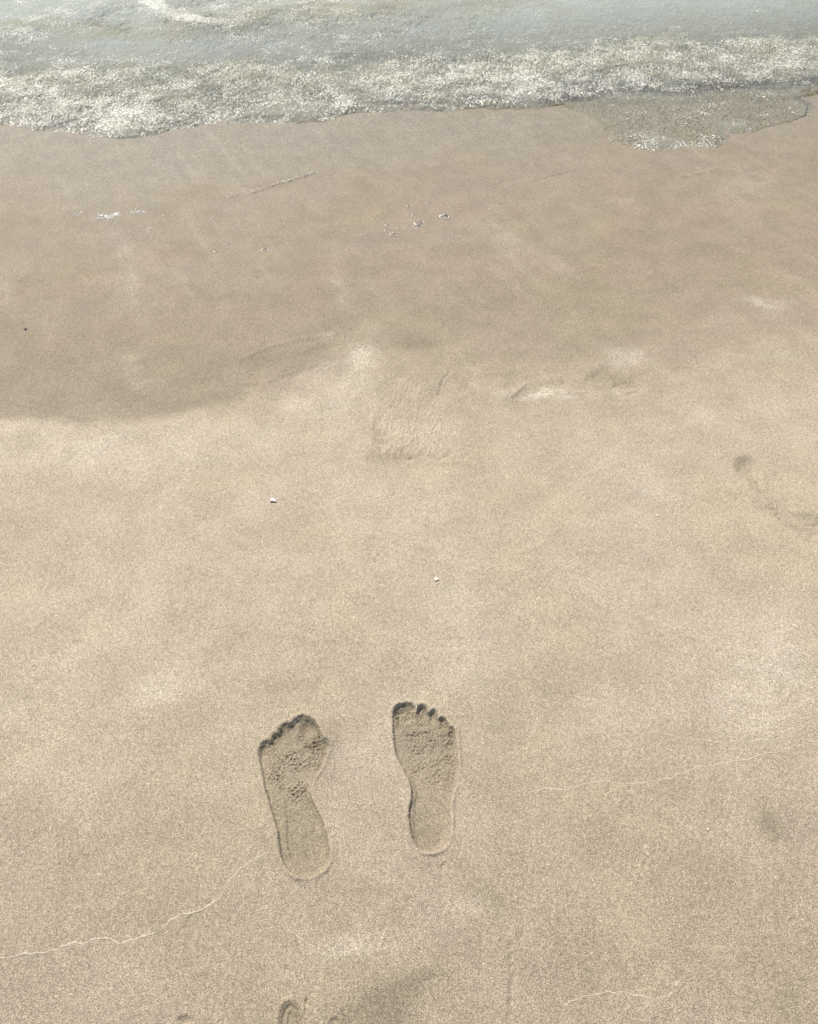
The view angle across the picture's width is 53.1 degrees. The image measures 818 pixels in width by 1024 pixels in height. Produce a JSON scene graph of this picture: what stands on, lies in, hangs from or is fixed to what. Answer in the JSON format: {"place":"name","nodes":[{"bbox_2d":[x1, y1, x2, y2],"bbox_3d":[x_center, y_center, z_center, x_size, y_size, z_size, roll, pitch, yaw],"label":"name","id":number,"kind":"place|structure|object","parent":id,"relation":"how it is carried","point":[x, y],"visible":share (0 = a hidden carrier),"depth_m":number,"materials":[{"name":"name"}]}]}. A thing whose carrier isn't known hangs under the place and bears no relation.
{"place":"outdoors","nodes":[
{"label":"outdoors","id":0,"kind":"place"},
{"bbox_2d":[0,0,817,1023],"bbox_3d":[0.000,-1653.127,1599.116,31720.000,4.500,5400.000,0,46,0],"label":"sand beach","id":1,"kind":"structure","parent":0,"point":[596,336],"depth_m":1.65,"materials":[{"name":"beige sand"}]},
{"bbox_2d":[97,212,120,219],"bbox_3d":[-0.941,-0.929,2.569,0.075,0.004,0.047,-7,46,-7],"label":"foam patch","id":2,"kind":"object","parent":1,"relation":"on","point":[108,217],"visible":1,"depth_m":2.57,"materials":[{"name":"white liquid"}]},
{"bbox_2d":[0,852,267,958],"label":"swash line","id":3,"kind":"object","parent":1,"relation":"on","point":[92,939],"visible":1,"depth_m":1.11,"materials":[{"name":"beige sand"}]},
{"bbox_2d":[275,997,306,1023],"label":"partial footprint","id":4,"kind":"object","parent":1,"relation":"on","point":[290,1010],"visible":1,"depth_m":1.05},
{"bbox_2d":[253,711,335,882],"bbox_3d":[-0.160,0.431,1.258,0.132,0.017,0.274,-14,48,-13],"label":"footprint","id":5,"kind":"object","parent":1,"relation":"on","point":[292,754],"visible":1,"depth_m":1.26},
{"bbox_2d":[372,370,451,462],"bbox_3d":[0.005,-0.225,1.890,0.181,0.010,0.334,0,46,0],"label":"washed out footprint","id":6,"kind":"object","parent":1,"relation":"on","point":[408,424],"visible":1,"depth_m":1.88},
{"bbox_2d":[387,698,463,857],"bbox_3d":[0.025,0.409,1.280,0.123,0.018,0.266,0,46,0],"label":"footprint","id":7,"kind":"object","parent":1,"relation":"on","point":[425,745],"visible":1,"depth_m":1.29},
{"bbox_2d":[501,710,538,760],"bbox_3d":[0.184,0.363,1.320,0.019,0.003,0.141,30,53,26],"label":"swash line","id":8,"kind":"object","parent":1,"relation":"on","point":[528,736],"visible":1,"depth_m":1.33,"materials":[{"name":"beige sand"}]},
{"bbox_2d":[562,991,672,1006],"bbox_3d":[0.271,0.629,1.062,0.164,0.002,0.017,-4,46,-4],"label":"swash line","id":9,"kind":"object","parent":1,"relation":"on","point":[615,992],"visible":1,"depth_m":1.06,"materials":[{"name":"beige sand"}]},
{"bbox_2d":[524,745,800,795],"bbox_3d":[0.403,0.407,1.275,0.478,0.004,0.022,-7,46,-7],"label":"swash line","id":10,"kind":"object","parent":1,"relation":"on","point":[663,778],"visible":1,"depth_m":1.27,"materials":[{"name":"beige sand"}]},
{"bbox_2d":[649,721,812,743],"bbox_3d":[0.525,0.359,1.322,0.292,0.002,0.032,-3,46,-3],"label":"swash line","id":11,"kind":"object","parent":1,"relation":"on","point":[735,741],"visible":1,"depth_m":1.32,"materials":[{"name":"beige sand"}]},
{"bbox_2d":[732,455,817,533],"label":"faint footprint","id":12,"kind":"object","parent":1,"relation":"on","point":[749,468],"visible":1,"depth_m":1.70},
{"bbox_2d":[0,0,817,149],"bbox_3d":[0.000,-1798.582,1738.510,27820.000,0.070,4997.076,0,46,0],"label":"sea water","id":13,"kind":"structure","parent":0,"point":[308,75],"depth_m":3.49,"materials":[{"name":"grey liquid"}]}
]}

